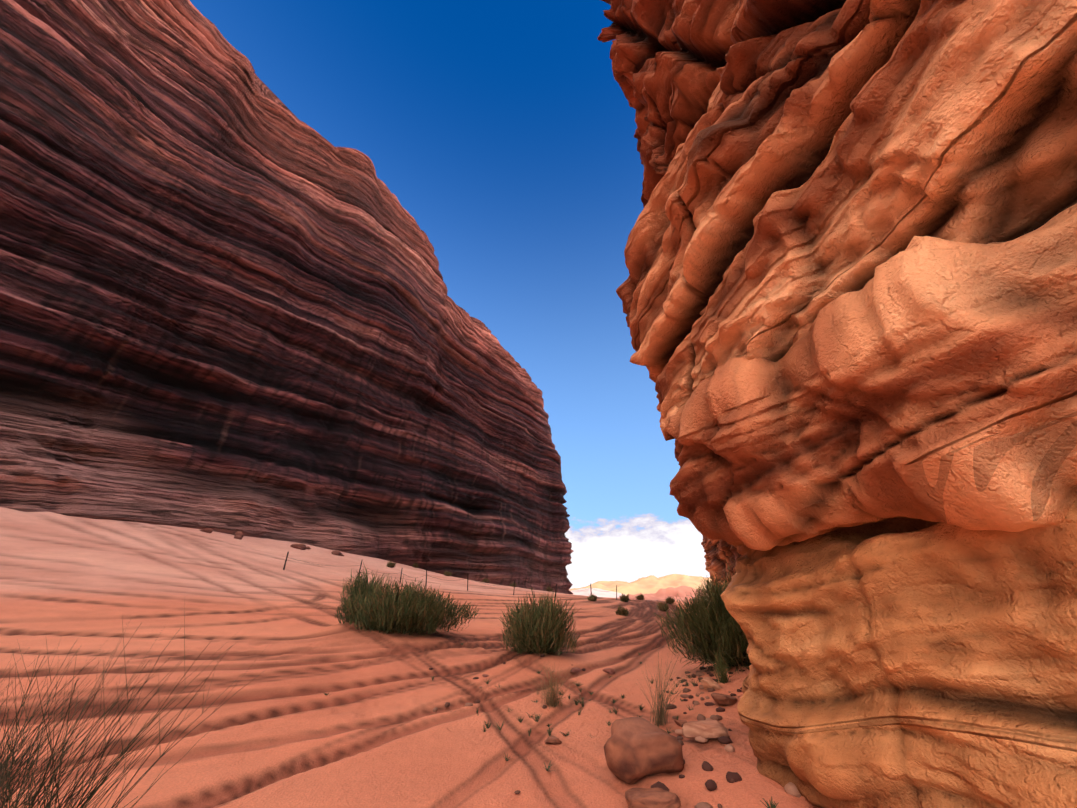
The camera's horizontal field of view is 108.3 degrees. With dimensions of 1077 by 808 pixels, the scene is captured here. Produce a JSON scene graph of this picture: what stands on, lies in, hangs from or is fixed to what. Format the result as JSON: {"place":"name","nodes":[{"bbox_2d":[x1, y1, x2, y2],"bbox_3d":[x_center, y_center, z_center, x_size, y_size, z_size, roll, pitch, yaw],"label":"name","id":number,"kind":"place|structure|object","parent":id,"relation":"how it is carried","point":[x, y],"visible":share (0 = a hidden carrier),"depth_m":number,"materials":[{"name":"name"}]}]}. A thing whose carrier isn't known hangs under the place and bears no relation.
{"place":"outdoors","nodes":[
{"label":"outdoors","id":0,"kind":"place"},
{"bbox_2d":[0,507,819,807],"bbox_3d":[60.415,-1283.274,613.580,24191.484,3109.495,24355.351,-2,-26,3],"label":"ground","id":1,"kind":"structure","parent":0,"point":[371,729],"depth_m":5.63,"materials":[{"name":"orange sand"}]},
{"bbox_2d":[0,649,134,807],"bbox_3d":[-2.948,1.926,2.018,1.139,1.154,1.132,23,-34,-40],"label":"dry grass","id":2,"kind":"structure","parent":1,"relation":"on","point":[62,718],"depth_m":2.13,"materials":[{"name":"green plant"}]},
{"bbox_2d":[0,611,273,807],"bbox_3d":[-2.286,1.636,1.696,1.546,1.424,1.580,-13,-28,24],"label":"dry grass","id":3,"kind":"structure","parent":1,"relation":"on","point":[68,798],"depth_m":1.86,"materials":[{"name":"green plant"}]},
{"bbox_2d":[200,528,212,532],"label":"rubble rock","id":4,"kind":"object","parent":1,"relation":"on","point":[208,530],"visible":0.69,"depth_m":30.06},
{"bbox_2d":[234,531,242,537],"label":"rubble rock","id":5,"kind":"object","parent":1,"relation":"on","point":[238,533],"visible":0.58,"depth_m":32.28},
{"bbox_2d":[0,0,572,593],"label":"cliff","id":6,"kind":"structure","parent":1,"relation":"on","point":[228,304],"depth_m":40.87,"materials":[{"name":"stone"}]},
{"bbox_2d":[290,544,305,549],"bbox_3d":[-21.498,12.820,34.840,1.304,0.595,0.884,16,-30,-29],"label":"rubble rock","id":7,"kind":"object","parent":1,"relation":"on","point":[300,546],"visible":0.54,"depth_m":34.60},
{"bbox_2d":[332,550,343,555],"bbox_3d":[-19.345,14.400,37.450,1.089,0.575,1.332,-2,-26,3],"label":"rubble rock","id":8,"kind":"object","parent":1,"relation":"on","point":[338,552],"visible":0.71,"depth_m":37.09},
{"bbox_2d":[333,562,393,622],"bbox_3d":[-4.505,4.963,10.205,1.467,1.532,1.262,9,-27,-18],"label":"shrub","id":9,"kind":"object","parent":1,"relation":"on","point":[361,583],"visible":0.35,"depth_m":10.12,"materials":[{"name":"plant"}]},
{"bbox_2d":[386,561,395,567],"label":"shrub","id":10,"kind":"object","parent":1,"relation":"on","point":[390,564],"visible":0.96,"depth_m":37.80,"materials":[{"name":"green plant"}]},
{"bbox_2d":[338,574,478,636],"bbox_3d":[-3.189,4.891,9.480,3.457,1.316,2.022,-2,-26,3],"label":"shrub","id":11,"kind":"object","parent":1,"relation":"on","point":[409,609],"visible":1,"depth_m":9.16,"materials":[{"name":"green plant"}]},
{"bbox_2d":[444,571,451,575],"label":"shrub","id":12,"kind":"object","parent":1,"relation":"on","point":[447,573],"visible":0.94,"depth_m":42.69,"materials":[{"name":"green plant"}]},
{"bbox_2d":[283,552,616,599],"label":"fence posts","id":13,"kind":"object","parent":1,"relation":"on","point":[426,575],"visible":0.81,"depth_m":26.74,"materials":[{"name":"wood"}]},
{"bbox_2d":[496,589,580,656],"bbox_3d":[-0.031,4.734,8.428,1.930,1.360,1.726,-2,-26,3],"label":"shrub","id":14,"kind":"object","parent":1,"relation":"on","point":[541,628],"visible":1,"depth_m":8.14,"materials":[{"name":"green plant"}]},
{"bbox_2d":[522,661,577,708],"bbox_3d":[0.177,3.760,5.251,0.854,0.562,0.865,-2,-26,3],"label":"grass tuft","id":15,"kind":"object","parent":1,"relation":"on","point":[553,698],"depth_m":5.19,"materials":[{"name":"plant"}]},
{"bbox_2d":[325,642,778,807],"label":"ground herbs","id":16,"kind":"object","parent":1,"relation":"on","point":[772,805],"visible":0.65,"depth_m":4.83,"materials":[{"name":"green plant"}]},
{"bbox_2d":[544,736,561,743],"bbox_3d":[0.150,3.494,4.041,0.185,0.058,0.144,-2,-26,3],"label":"rock","id":17,"kind":"object","parent":1,"relation":"on","point":[552,739],"visible":0.98,"depth_m":4.00,"materials":[{"name":"brown stone"}]},
{"bbox_2d":[570,667,580,671],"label":"rock","id":18,"kind":"object","parent":1,"relation":"on","point":[575,669],"visible":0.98,"depth_m":6.91,"materials":[{"name":"brown stone"}]},
{"bbox_2d":[587,593,596,601],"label":"shrub","id":19,"kind":"object","parent":1,"relation":"on","point":[592,597],"visible":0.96,"depth_m":30.10,"materials":[{"name":"green plant"}]},
{"bbox_2d":[603,668,614,673],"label":"rock","id":20,"kind":"object","parent":1,"relation":"on","point":[609,670],"visible":0.94,"depth_m":6.96,"materials":[{"name":"brown stone"}]},
{"bbox_2d":[429,651,800,807],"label":"pebbles","id":21,"kind":"object","parent":1,"relation":"on","point":[790,788],"visible":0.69,"depth_m":3.71,"materials":[{"name":"brown stone"}]},
{"bbox_2d":[614,606,629,615],"bbox_3d":[4.453,11.122,20.941,0.836,0.566,0.682,11,-28,-23],"label":"shrub","id":22,"kind":"object","parent":1,"relation":"on","point":[623,611],"visible":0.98,"depth_m":20.80,"materials":[{"name":"green plant"}]},
{"bbox_2d":[619,593,630,601],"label":"shrub","id":23,"kind":"object","parent":1,"relation":"on","point":[624,598],"visible":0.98,"depth_m":33.49,"materials":[{"name":"green plant"}]},
{"bbox_2d":[636,593,644,599],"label":"shrub","id":24,"kind":"object","parent":1,"relation":"on","point":[640,597],"visible":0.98,"depth_m":39.58,"materials":[{"name":"green plant"}]},
{"bbox_2d":[604,717,683,784],"bbox_3d":[0.901,2.996,3.356,0.612,0.380,0.540,16,-30,-31],"label":"boulder","id":25,"kind":"object","parent":1,"relation":"on","point":[636,749],"visible":0.81,"depth_m":3.23,"materials":[{"name":"brown stone"}]},
{"bbox_2d":[625,788,680,807],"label":"rock","id":26,"kind":"object","parent":1,"relation":"on","point":[648,798],"visible":0.96,"depth_m":2.72,"materials":[{"name":"brown stone"}]},
{"bbox_2d":[656,602,668,611],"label":"shrub","id":27,"kind":"object","parent":1,"relation":"on","point":[662,606],"visible":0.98,"depth_m":26.10,"materials":[{"name":"green plant"}]},
{"bbox_2d":[637,651,698,726],"bbox_3d":[1.484,3.307,4.624,0.718,0.830,0.686,10,-27,-19],"label":"grass tuft","id":28,"kind":"object","parent":1,"relation":"on","point":[660,714],"depth_m":4.51,"materials":[{"name":"plant"}]},
{"bbox_2d":[665,596,674,603],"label":"shrub","id":29,"kind":"object","parent":1,"relation":"on","point":[672,600],"visible":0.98,"depth_m":35.76,"materials":[{"name":"green plant"}]},
{"bbox_2d":[674,720,686,726],"bbox_3d":[1.572,3.500,4.262,0.149,0.064,0.121,-2,-26,3],"label":"rock","id":30,"kind":"object","parent":1,"relation":"on","point":[679,722],"visible":0.69,"depth_m":4.24,"materials":[{"name":"brown stone"}]},
{"bbox_2d":[655,556,750,674],"bbox_3d":[3.279,3.757,7.035,2.256,1.856,2.144,-16,-30,31],"label":"shrub","id":31,"kind":"object","parent":1,"relation":"on","point":[713,627],"visible":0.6,"depth_m":6.60,"materials":[{"name":"green plant"}]},
{"bbox_2d":[682,720,729,738],"bbox_3d":[1.659,3.195,3.792,0.476,0.131,0.328,4,-26,-8],"label":"rock","id":32,"kind":"object","parent":1,"relation":"on","point":[711,729],"visible":0.77,"depth_m":3.77,"materials":[{"name":"beige stone"}]},
{"bbox_2d":[701,677,721,689],"bbox_3d":[2.440,3.923,5.429,0.264,0.163,0.232,19,-31,-34],"label":"rock","id":33,"kind":"object","parent":1,"relation":"on","point":[708,682],"visible":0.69,"depth_m":5.40,"materials":[{"name":"brown stone"}]},
{"bbox_2d":[711,692,736,704],"bbox_3d":[2.256,3.584,4.718,0.374,0.134,0.255,13,-28,-25],"label":"rock","id":34,"kind":"object","parent":1,"relation":"on","point":[721,699],"visible":0.9,"depth_m":4.62,"materials":[{"name":"brown stone"}]},
{"bbox_2d":[708,654,739,683],"bbox_3d":[2.682,3.846,5.684,0.430,0.428,0.458,-23,-34,39],"label":"grass tuft","id":35,"kind":"object","parent":1,"relation":"on","point":[723,676],"depth_m":5.64,"materials":[{"name":"green plant"}]},
{"bbox_2d":[597,0,1076,807],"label":"rock cliff","id":36,"kind":"structure","parent":1,"relation":"on","point":[847,292],"depth_m":2.23,"materials":[{"name":"orange stone"}]},
{"bbox_2d":[190,0,709,587],"label":"sky","id":37,"kind":"structure","parent":0,"point":[505,129],"materials":[{"name":"blue"}]},
{"bbox_2d":[571,588,626,597],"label":"hill","id":38,"kind":"structure","parent":0,"point":[597,592],"depth_m":1498.38,"materials":[{"name":"white sand"}]},
{"bbox_2d":[569,574,709,594],"bbox_3d":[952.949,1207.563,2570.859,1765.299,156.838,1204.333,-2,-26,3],"label":"golden hill","id":39,"kind":"structure","parent":0,"point":[649,584],"depth_m":2486.95,"materials":[{"name":"beige sand"}]},
{"bbox_2d":[618,586,710,600],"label":"red hill","id":40,"kind":"structure","parent":0,"point":[682,592],"depth_m":442.22,"materials":[{"name":"sand"}]}
]}

